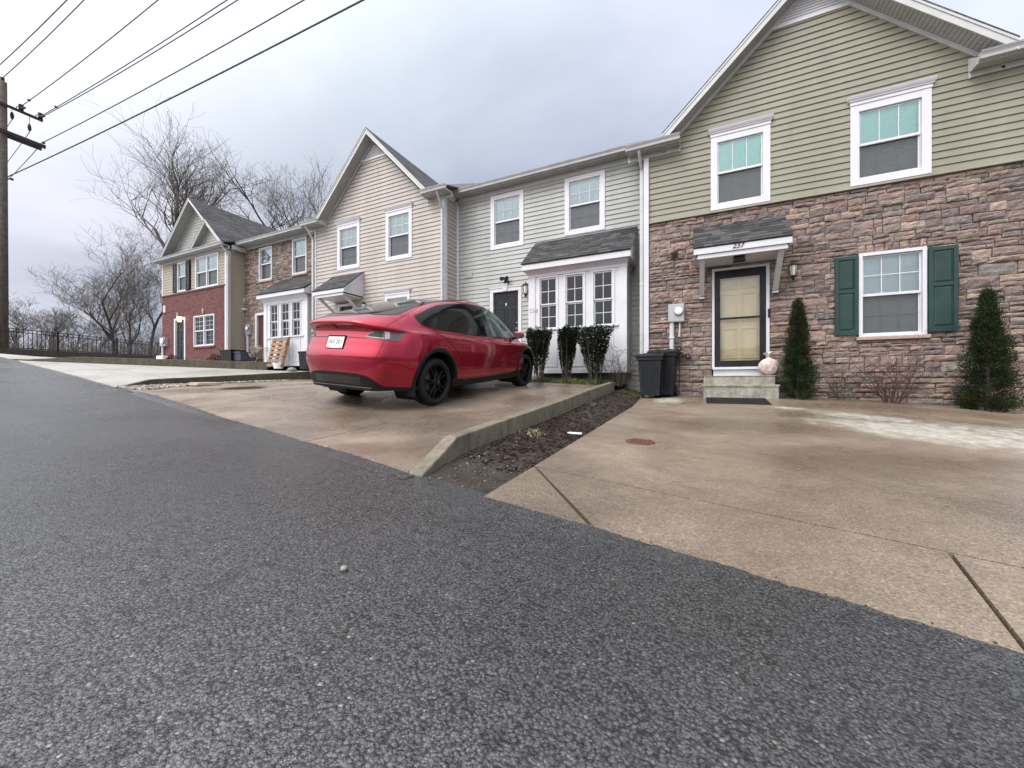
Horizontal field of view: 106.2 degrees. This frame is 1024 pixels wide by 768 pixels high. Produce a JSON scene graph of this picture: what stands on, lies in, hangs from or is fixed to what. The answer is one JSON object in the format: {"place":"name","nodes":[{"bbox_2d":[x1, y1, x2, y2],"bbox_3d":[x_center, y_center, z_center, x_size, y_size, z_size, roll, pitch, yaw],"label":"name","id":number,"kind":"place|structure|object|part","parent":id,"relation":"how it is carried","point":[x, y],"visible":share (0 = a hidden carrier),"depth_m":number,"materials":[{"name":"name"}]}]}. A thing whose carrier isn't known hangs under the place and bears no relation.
{"place":"outdoors","nodes":[
{"label":"outdoors","id":0,"kind":"place"},
{"bbox_2d":[33,303,141,347],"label":"bare tree","id":1,"kind":"object","parent":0,"point":[86,327],"visible":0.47,"depth_m":49.96,"materials":[{"name":"grey plant"}]},
{"bbox_2d":[0,354,272,363],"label":"driveway","id":2,"kind":"structure","parent":0,"point":[9,356],"depth_m":13.74,"materials":[{"name":"grey concrete"}]},
{"bbox_2d":[156,356,167,358],"bbox_3d":[-16.280,-1.126,17.891,0.585,0.370,0.200,0,0,26],"label":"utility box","id":3,"kind":"object","parent":2,"relation":"on","point":[161,357],"visible":0.45,"depth_m":17.78,"materials":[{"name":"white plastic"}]},
{"bbox_2d":[219,349,245,360],"bbox_3d":[-11.124,-1.129,15.309,0.809,0.428,0.582,0,0,26],"label":"storage tub","id":4,"kind":"object","parent":2,"relation":"on","point":[227,355],"visible":0.77,"depth_m":15.04,"materials":[{"name":"black plastic"}]},
{"bbox_2d":[233,351,256,360],"bbox_3d":[-10.725,-1.085,15.285,0.941,0.340,0.678,0,0,26],"label":"storage tub","id":5,"kind":"object","parent":2,"relation":"on","point":[241,356],"visible":0.59,"depth_m":14.98,"materials":[{"name":"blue plastic"}]},
{"bbox_2d":[248,345,267,361],"bbox_3d":[-9.737,-1.139,14.807,0.687,0.692,0.732,0,0,-33],"label":"dried bush","id":6,"kind":"object","parent":2,"relation":"on","point":[255,350],"visible":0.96,"depth_m":14.71,"materials":[{"name":"brown plant"}]},
{"bbox_2d":[266,337,290,367],"bbox_3d":[-8.469,-1.141,13.940,0.846,1.102,0.366,0,0,26],"label":"wooden pallet","id":7,"kind":"object","parent":2,"relation":"on","point":[278,352],"visible":0.98,"depth_m":13.87,"materials":[{"name":"beige wood"}]},
{"bbox_2d":[17,360,308,386],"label":"driveway","id":8,"kind":"structure","parent":0,"point":[113,375],"depth_m":11.15,"materials":[{"name":"grey concrete"}]},
{"bbox_2d":[273,363,282,368],"bbox_3d":[-8.318,-0.645,13.688,0.336,0.196,0.331,0,0,26],"label":"flower pot","id":9,"kind":"object","parent":8,"relation":"on","point":[276,366],"visible":0.93,"depth_m":13.56,"materials":[{"name":"white ceramic"}]},
{"bbox_2d":[287,367,296,370],"bbox_3d":[-7.593,-0.509,13.285,0.310,0.150,0.315,0,0,26],"label":"rock","id":10,"kind":"object","parent":8,"relation":"on","point":[291,369],"visible":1,"depth_m":13.19,"materials":[{"name":"grey stone"}]},
{"bbox_2d":[207,354,220,360],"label":"shrub","id":11,"kind":"object","parent":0,"point":[214,358],"visible":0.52,"depth_m":15.51,"materials":[{"name":"brown plant"}]},
{"bbox_2d":[226,149,333,229],"bbox_3d":[-19.297,-12.982,38.773,11.553,18.146,15.838,0,0,26],"label":"bare tree","id":12,"kind":"object","parent":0,"point":[291,193],"visible":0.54,"depth_m":36.75,"materials":[{"name":"grey plant"}]},
{"bbox_2d":[121,380,600,472],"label":"driveway","id":13,"kind":"structure","parent":0,"point":[388,428],"depth_m":5.00,"materials":[{"name":"brown concrete"}]},
{"bbox_2d":[116,379,311,389],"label":"gravel","id":14,"kind":"structure","parent":13,"relation":"on","point":[146,387],"depth_m":8.67,"materials":[{"name":"grey gravel"}]},
{"bbox_2d":[189,382,220,385],"bbox_3d":[-7.164,-0.007,8.976,0.551,0.084,0.476,0,0,34],"label":"flagstone","id":15,"kind":"object","parent":14,"relation":"on","point":[204,383],"visible":0.94,"depth_m":8.85,"materials":[{"name":"stone"}]},
{"bbox_2d":[219,386,264,389],"bbox_3d":[-5.509,0.084,7.873,0.800,0.063,0.800,0,0,26],"label":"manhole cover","id":16,"kind":"object","parent":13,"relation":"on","point":[239,388],"visible":1,"depth_m":7.75,"materials":[{"name":"metal"}]},
{"bbox_2d":[306,299,533,405],"bbox_3d":[-1.226,-0.687,7.056,2.236,1.625,4.762,5,7,27],"label":"parked car","id":17,"kind":"object","parent":13,"relation":"on","point":[431,352],"visible":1,"depth_m":5.27,"materials":[{"name":"red paint"}]},
{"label":"rear window","id":18,"kind":"part","parent":17,"relation":"part of","materials":[{"name":"grey glass"}]},
{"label":"rear side window","id":19,"kind":"part","parent":17,"relation":"part of","materials":[{"name":"black glass"}]},
{"bbox_3d":[-0.580,-0.447,6.304,0.066,0.688,0.909,0,0,28],"label":"door","id":20,"kind":"part","parent":17,"relation":"part of","materials":[{"name":"red paint"}]},
{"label":"front side window","id":21,"kind":"part","parent":17,"relation":"part of","materials":[{"name":"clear glass"}]},
{"bbox_3d":[-0.098,-0.539,7.292,0.132,0.618,1.155,5,7,27],"label":"door","id":22,"kind":"part","parent":17,"relation":"part of","materials":[{"name":"red paint"}]},
{"bbox_2d":[0,357,1023,767],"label":"road","id":23,"kind":"structure","parent":0,"point":[426,623],"depth_m":0.97,"materials":[{"name":"grey asphalt"}]},
{"bbox_2d":[340,565,347,570],"bbox_3d":[-0.556,0.610,1.276,0.026,0.016,0.027,0,0,26],"label":"pebble","id":24,"kind":"object","parent":23,"relation":"on","point":[344,568],"visible":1,"depth_m":1.27,"materials":[{"name":"grey stone"}]},
{"bbox_2d":[6,435,871,762],"bbox_3d":[-0.652,0.636,0.488,7.961,0.393,3.131,0,0,37],"label":"road grit","id":25,"kind":"object","parent":23,"relation":"on","point":[236,671],"visible":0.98,"depth_m":0.92,"materials":[{"name":"gravel"}]},
{"bbox_2d":[130,391,1023,676],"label":"road edge","id":26,"kind":"object","parent":23,"relation":"on","point":[942,639],"visible":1,"depth_m":1.31,"materials":[{"name":"concrete"}]},
{"bbox_2d":[148,394,1009,655],"bbox_3d":[-1.746,0.485,3.289,12.237,0.648,0.151,0,0,37],"label":"edge grit","id":27,"kind":"object","parent":26,"relation":"on","point":[591,525],"visible":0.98,"depth_m":1.73,"materials":[{"name":"gravel"}]},
{"bbox_2d":[0,0,1023,353],"label":"sky","id":28,"kind":"structure","parent":0,"point":[466,91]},
{"bbox_2d":[427,381,640,493],"bbox_3d":[0.010,0.259,6.554,3.555,0.744,8.170,0,0,26],"label":"mulch bed","id":29,"kind":"object","parent":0,"point":[468,478],"visible":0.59,"depth_m":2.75,"materials":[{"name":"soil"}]},
{"bbox_2d":[439,428,532,491],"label":"loose gravel","id":30,"kind":"structure","parent":29,"relation":"on","point":[485,468],"depth_m":2.63,"materials":[{"name":"grey gravel"}]},
{"bbox_2d":[525,326,552,381],"bbox_3d":[0.638,-0.697,9.230,0.709,1.390,0.534,0,0,26],"label":"evergreen bush","id":31,"kind":"object","parent":29,"relation":"on","point":[538,341],"visible":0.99,"depth_m":9.12,"materials":[{"name":"green plant"}]},
{"bbox_2d":[557,324,579,382],"bbox_3d":[1.291,-0.673,8.867,0.560,1.403,0.447,0,0,26],"label":"evergreen bush","id":32,"kind":"object","parent":29,"relation":"on","point":[567,339],"visible":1,"depth_m":8.80,"materials":[{"name":"green plant"}]},
{"bbox_2d":[530,376,610,383],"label":"grass","id":33,"kind":"structure","parent":29,"relation":"on","point":[569,379],"depth_m":8.84,"materials":[{"name":"green plant"}]},
{"bbox_2d":[567,432,581,434],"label":"litter","id":34,"kind":"object","parent":29,"relation":"on","point":[578,433],"visible":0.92,"depth_m":3.96,"materials":[{"name":"white paper"}]},
{"bbox_2d":[519,389,646,438],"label":"weeds","id":35,"kind":"object","parent":29,"relation":"on","point":[631,393],"visible":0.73,"depth_m":6.02,"materials":[{"name":"green plant"}]},
{"bbox_2d":[574,322,613,383],"bbox_3d":[1.823,-0.663,8.645,0.694,1.441,0.824,0,0,-36],"label":"evergreen bush","id":36,"kind":"object","parent":29,"relation":"on","point":[589,344],"visible":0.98,"depth_m":8.56,"materials":[{"name":"green plant"}]},
{"bbox_2d":[594,328,649,386],"bbox_3d":[2.433,-0.626,8.457,1.482,1.432,1.128,0,0,26],"label":"bare bush","id":37,"kind":"object","parent":29,"relation":"on","point":[617,374],"visible":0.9,"depth_m":8.51,"materials":[{"name":"plant"}]},
{"bbox_2d":[483,396,1023,652],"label":"driveway","id":38,"kind":"structure","parent":0,"point":[905,510],"depth_m":2.17,"materials":[{"name":"beige concrete"}]},
{"bbox_2d":[626,438,654,444],"bbox_3d":[1.218,0.545,3.652,0.270,0.019,0.270,0,0,26],"label":"drain cover","id":39,"kind":"object","parent":38,"relation":"on","point":[640,441],"visible":1,"depth_m":3.63,"materials":[{"name":"red metal"}]},
{"bbox_2d":[635,353,665,396],"bbox_3d":[2.954,-0.186,8.153,0.550,0.950,0.608,0,0,29],"label":"wheelie bin","id":40,"kind":"object","parent":38,"relation":"on","point":[650,365],"visible":0.91,"depth_m":7.94,"materials":[{"name":"grey plastic"}]},
{"bbox_2d":[647,349,679,395],"bbox_3d":[3.293,-0.242,8.323,0.590,1.031,0.608,0,0,31],"label":"wheelie bin","id":41,"kind":"object","parent":38,"relation":"on","point":[669,375],"visible":0.59,"depth_m":8.07,"materials":[{"name":"black plastic"}]},
{"bbox_2d":[706,397,771,404],"bbox_3d":[4.117,0.308,7.054,0.990,0.092,0.680,0,0,26],"label":"door mat","id":42,"kind":"object","parent":38,"relation":"on","point":[757,401],"depth_m":6.99,"materials":[{"name":"black rubber"}]},
{"bbox_2d":[702,375,779,398],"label":"front steps","id":43,"kind":"structure","parent":38,"relation":"on","point":[757,386],"depth_m":7.51,"materials":[{"name":"concrete"}]},
{"bbox_2d":[758,351,779,374],"bbox_3d":[5.033,-0.408,7.542,0.356,0.478,0.268,0,0,26],"label":"plastic bag","id":44,"kind":"object","parent":43,"relation":"on","point":[768,365],"visible":0.91,"depth_m":7.47,"materials":[{"name":"beige plastic"}]},
{"bbox_2d":[776,298,822,399],"bbox_3d":[5.314,-0.632,7.128,0.725,1.965,0.713,0,0,26],"label":"evergreen shrub","id":45,"kind":"object","parent":38,"relation":"on","point":[797,366],"visible":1,"depth_m":7.04,"materials":[{"name":"green plant"}]},
{"bbox_2d":[816,359,879,400],"bbox_3d":[5.938,-0.070,6.973,1.022,0.789,0.679,0,0,26],"label":"bare bush","id":46,"kind":"object","parent":38,"relation":"on","point":[845,384],"visible":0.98,"depth_m":6.91,"materials":[{"name":"brown plant"}]},
{"bbox_2d":[839,326,942,404],"bbox_3d":[6.474,-0.291,6.617,1.392,1.428,1.205,0,0,26],"label":"bare bush","id":47,"kind":"object","parent":38,"relation":"on","point":[892,393],"visible":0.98,"depth_m":6.58,"materials":[{"name":"brown plant"}]},
{"bbox_2d":[945,285,1023,413],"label":"evergreen shrub","id":48,"kind":"object","parent":38,"relation":"on","point":[987,344],"visible":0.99,"depth_m":5.92,"materials":[{"name":"green plant"}]},
{"bbox_3d":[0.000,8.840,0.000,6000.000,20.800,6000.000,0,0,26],"label":"ground","id":49,"kind":"structure","parent":0,"visible":0},
{"bbox_2d":[0,76,45,346],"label":"utility pole","id":50,"kind":"object","parent":49,"relation":"on","point":[5,134],"visible":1,"depth_m":21.57,"materials":[{"name":"brown wood"}]},
{"bbox_2d":[8,149,36,179],"bbox_3d":[-42.476,-16.067,31.775,33.854,3.722,0.040,0,0,32],"label":"overhead wire","id":51,"kind":"object","parent":50,"relation":"attached to","point":[24,162],"visible":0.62,"depth_m":25.69,"materials":[{"name":"metal"}]},
{"bbox_2d":[0,0,67,64],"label":"overhead wire","id":52,"kind":"object","parent":50,"relation":"attached to","point":[55,11],"visible":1,"depth_m":17.79,"materials":[{"name":"metal"}]},
{"bbox_2d":[2,0,84,77],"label":"overhead wire","id":53,"kind":"object","parent":50,"relation":"attached to","point":[79,4],"visible":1,"depth_m":18.87,"materials":[{"name":"metal"}]},
{"bbox_2d":[23,0,158,104],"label":"overhead wire","id":54,"kind":"object","parent":50,"relation":"attached to","point":[95,50],"visible":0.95,"depth_m":18.01,"materials":[{"name":"metal"}]},
{"bbox_2d":[43,0,227,114],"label":"overhead wire","id":55,"kind":"object","parent":50,"relation":"attached to","point":[142,54],"visible":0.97,"depth_m":17.82,"materials":[{"name":"metal"}]},
{"bbox_2d":[45,0,237,115],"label":"overhead wire","id":56,"kind":"object","parent":50,"relation":"attached to","point":[148,55],"visible":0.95,"depth_m":17.69,"materials":[{"name":"metal"}]},
{"bbox_2d":[41,0,304,143],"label":"overhead wire","id":57,"kind":"object","parent":50,"relation":"attached to","point":[185,66],"visible":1,"depth_m":16.36,"materials":[{"name":"metal"}]},
{"bbox_2d":[8,0,364,176],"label":"overhead wire","id":58,"kind":"object","parent":50,"relation":"attached to","point":[290,37],"visible":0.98,"depth_m":14.48,"materials":[{"name":"metal"}]},
{"bbox_2d":[0,348,155,358],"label":"retaining wall","id":59,"kind":"structure","parent":49,"relation":"on","point":[27,352],"depth_m":21.63,"materials":[{"name":"concrete"}]},
{"bbox_2d":[0,327,160,355],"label":"iron fence","id":60,"kind":"object","parent":59,"relation":"on","point":[116,341],"visible":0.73,"depth_m":22.61,"materials":[{"name":"black metal"}]},
{"bbox_2d":[9,322,161,355],"bbox_3d":[-55.006,-4.920,48.884,56.374,5.829,20.595,0,0,36],"label":"brushwood","id":61,"kind":"object","parent":49,"relation":"on","point":[109,348],"visible":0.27,"depth_m":38.98,"materials":[{"name":"brown plant"}]},
{"bbox_2d":[9,291,51,348],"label":"bare tree","id":62,"kind":"object","parent":61,"relation":"on","point":[18,324],"visible":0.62,"depth_m":51.69,"materials":[{"name":"grey plant"}]},
{"bbox_2d":[18,294,102,347],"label":"bare tree","id":63,"kind":"object","parent":61,"relation":"on","point":[47,321],"visible":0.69,"depth_m":47.81,"materials":[{"name":"grey plant"}]},
{"bbox_2d":[69,287,161,351],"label":"bare tree","id":64,"kind":"object","parent":61,"relation":"on","point":[133,323],"visible":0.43,"depth_m":47.03,"materials":[{"name":"grey plant"}]},
{"bbox_2d":[20,220,165,352],"bbox_3d":[-34.538,-7.761,31.950,10.310,12.293,10.282,0,0,5],"label":"bare tree","id":65,"kind":"object","parent":49,"relation":"on","point":[110,329],"visible":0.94,"depth_m":32.22,"materials":[{"name":"grey plant"}]},
{"bbox_2d":[59,249,161,353],"bbox_3d":[-35.801,-7.149,36.162,8.375,11.211,8.944,0,0,26],"label":"bare tree","id":66,"kind":"object","parent":49,"relation":"on","point":[130,312],"visible":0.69,"depth_m":35.20,"materials":[{"name":"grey plant"}]},
{"bbox_2d":[64,208,169,354],"bbox_3d":[-33.671,-9.202,39.330,12.467,14.970,15.640,0,0,26],"label":"bare tree","id":67,"kind":"object","parent":49,"relation":"on","point":[148,307],"visible":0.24,"depth_m":36.76,"materials":[{"name":"grey plant"}]},
{"bbox_2d":[20,357,268,369],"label":"retaining wall","id":68,"kind":"structure","parent":49,"relation":"on","point":[194,363],"depth_m":13.31,"materials":[{"name":"concrete"}]},
{"bbox_2d":[56,78,266,247],"bbox_3d":[-25.428,-10.480,29.560,13.646,17.849,11.889,0,0,43],"label":"bare tree","id":69,"kind":"object","parent":49,"relation":"on","point":[175,212],"visible":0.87,"depth_m":27.89,"materials":[{"name":"grey plant"}]},
{"bbox_2d":[150,197,277,360],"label":"townhouse","id":70,"kind":"structure","parent":49,"relation":"on","point":[201,259],"depth_m":16.94,"materials":[{"name":"beige"}]},
{"bbox_2d":[177,321,183,359],"bbox_3d":[-15.109,-1.925,17.565,0.761,1.946,0.115,0,0,26],"label":"door","id":71,"kind":"structure","parent":70,"relation":"in","point":[180,328],"depth_m":17.61,"materials":[{"name":"black paint"}]},
{"bbox_2d":[177,261,186,291],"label":"window","id":72,"kind":"structure","parent":70,"relation":"in","point":[180,266],"depth_m":17.61,"materials":[{"name":"white plastic"}]},
{"bbox_2d":[193,314,214,346],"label":"window","id":73,"kind":"structure","parent":70,"relation":"in","point":[200,330],"depth_m":16.73,"materials":[{"name":"white plastic"}]},
{"bbox_2d":[195,252,218,289],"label":"window","id":74,"kind":"structure","parent":70,"relation":"in","point":[206,266],"depth_m":16.64,"materials":[{"name":"white plastic"}]},
{"bbox_2d":[108,93,323,228],"bbox_3d":[-21.962,-11.933,33.400,15.183,20.053,17.889,0,0,26],"label":"bare tree","id":75,"kind":"object","parent":49,"relation":"on","point":[244,194],"visible":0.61,"depth_m":30.98,"materials":[{"name":"grey plant"}]},
{"bbox_2d":[122,371,311,385],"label":"retaining wall","id":76,"kind":"structure","parent":49,"relation":"on","point":[279,376],"depth_m":10.78,"materials":[{"name":"concrete"}]},
{"bbox_2d":[298,351,308,368],"bbox_3d":[-6.824,-0.791,12.806,0.462,0.580,0.333,0,0,26],"label":"rubbish bin","id":77,"kind":"object","parent":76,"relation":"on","point":[303,364],"visible":0.38,"depth_m":12.68,"materials":[{"name":"black plastic"}]},
{"bbox_2d":[234,225,314,370],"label":"townhouse","id":78,"kind":"structure","parent":49,"relation":"on","point":[277,299],"depth_m":15.10,"materials":[{"name":"stone"}]},
{"bbox_2d":[258,315,263,361],"bbox_3d":[-10.306,-1.890,16.063,0.966,1.976,0.115,0,0,26],"label":"door","id":79,"kind":"structure","parent":78,"relation":"in","point":[260,318],"depth_m":16.20,"materials":[{"name":"red paint"}]},
{"bbox_2d":[259,246,272,280],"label":"window","id":80,"kind":"structure","parent":78,"relation":"in","point":[265,254],"depth_m":16.06,"materials":[{"name":"grey glass"}]},
{"bbox_2d":[255,274,314,367],"bbox_3d":[-8.304,-2.429,14.491,2.757,3.538,1.039,0,0,26],"label":"bay window","id":81,"kind":"structure","parent":78,"relation":"in","point":[281,320],"depth_m":14.22,"materials":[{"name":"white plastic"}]},
{"bbox_2d":[292,236,307,274],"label":"window","id":82,"kind":"structure","parent":78,"relation":"in","point":[299,245],"depth_m":15.14,"materials":[{"name":"grey glass"}]},
{"bbox_2d":[298,127,476,330],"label":"townhouse","id":83,"kind":"structure","parent":49,"relation":"on","point":[383,225],"depth_m":12.27,"materials":[{"name":"beige plastic"}]},
{"bbox_2d":[342,306,352,310],"bbox_3d":[-5.568,-1.510,13.016,0.606,2.216,0.115,0,0,26],"label":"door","id":84,"kind":"structure","parent":83,"relation":"in","point":[351,307],"depth_m":13.05,"materials":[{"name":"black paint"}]},
{"bbox_2d":[335,216,360,270],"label":"window","id":85,"kind":"structure","parent":83,"relation":"in","point":[348,239],"depth_m":12.99,"materials":[{"name":"white plastic"}]},
{"bbox_2d":[382,287,410,301],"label":"window","id":86,"kind":"structure","parent":83,"relation":"in","point":[403,293],"depth_m":11.99,"materials":[{"name":"white plastic"}]},
{"bbox_2d":[383,201,412,261],"bbox_3d":[-3.521,-4.715,12.000,1.140,1.670,0.208,0,0,26],"label":"window","id":87,"kind":"structure","parent":83,"relation":"in","point":[398,217],"depth_m":12.04,"materials":[{"name":"white plastic"}]},
{"bbox_2d":[409,382,613,476],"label":"retaining wall","id":88,"kind":"structure","parent":49,"relation":"on","point":[447,448],"depth_m":3.37,"materials":[{"name":"concrete"}]},
{"bbox_2d":[452,140,644,391],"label":"townhouse","id":89,"kind":"structure","parent":49,"relation":"on","point":[554,246],"depth_m":10.10,"materials":[{"name":"grey plastic"}]},
{"bbox_2d":[494,291,517,339],"bbox_3d":[-0.167,-1.662,11.205,0.811,2.041,0.115,0,0,26],"label":"door","id":90,"kind":"structure","parent":89,"relation":"in","point":[508,314],"depth_m":11.19,"materials":[{"name":"black paint"}]},
{"bbox_2d":[490,189,523,250],"bbox_3d":[-0.127,-4.735,11.189,1.063,1.580,0.139,0,0,26],"label":"window","id":91,"kind":"structure","parent":89,"relation":"in","point":[506,210],"depth_m":11.20,"materials":[{"name":"grey glass"}]},
{"bbox_2d":[520,226,636,373],"bbox_3d":[1.670,-2.104,9.712,2.737,3.668,1.039,0,0,26],"label":"bay window","id":92,"kind":"structure","parent":89,"relation":"in","point":[593,297],"depth_m":9.54,"materials":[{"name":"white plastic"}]},
{"bbox_2d":[565,169,604,235],"bbox_3d":[1.933,-4.762,10.202,1.080,1.545,0.139,0,0,26],"label":"window","id":93,"kind":"structure","parent":89,"relation":"in","point":[584,193],"depth_m":10.20,"materials":[{"name":"white plastic"}]},
{"bbox_2d":[625,0,1023,410],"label":"townhouse","id":94,"kind":"structure","parent":49,"relation":"on","point":[849,172],"depth_m":7.18,"materials":[{"name":"green"}]},
{"bbox_2d":[720,275,759,366],"bbox_3d":[4.738,-1.360,8.026,0.890,2.010,0.040,0,0,26],"label":"door","id":95,"kind":"structure","parent":94,"relation":"in","point":[739,296],"depth_m":8.01,"materials":[{"name":"beige paint"}]},
{"bbox_2d":[715,266,765,366],"bbox_3d":[4.676,-1.362,7.900,0.913,2.013,0.095,0,0,26],"label":"storm door","id":96,"kind":"structure","parent":94,"relation":"in","point":[761,271],"depth_m":7.89,"materials":[{"name":"black paint"}]},
{"bbox_2d":[708,113,773,210],"bbox_3d":[4.702,-4.510,7.950,1.151,1.690,0.208,0,0,26],"label":"window","id":97,"kind":"structure","parent":94,"relation":"in","point":[740,166],"depth_m":7.96,"materials":[{"name":"white plastic"}]},
{"bbox_2d":[847,75,937,186],"bbox_3d":[6.803,-4.482,6.943,1.190,1.635,0.208,0,0,26],"label":"window","id":98,"kind":"structure","parent":94,"relation":"in","point":[887,142],"depth_m":6.95,"materials":[{"name":"white plastic"}]},
{"bbox_2d":[858,246,926,336],"bbox_3d":[6.837,-1.633,6.956,0.920,1.535,0.155,0,0,26],"label":"window","id":99,"kind":"structure","parent":94,"relation":"in","point":[892,286],"depth_m":6.95,"materials":[{"name":"white plastic"}]}
]}

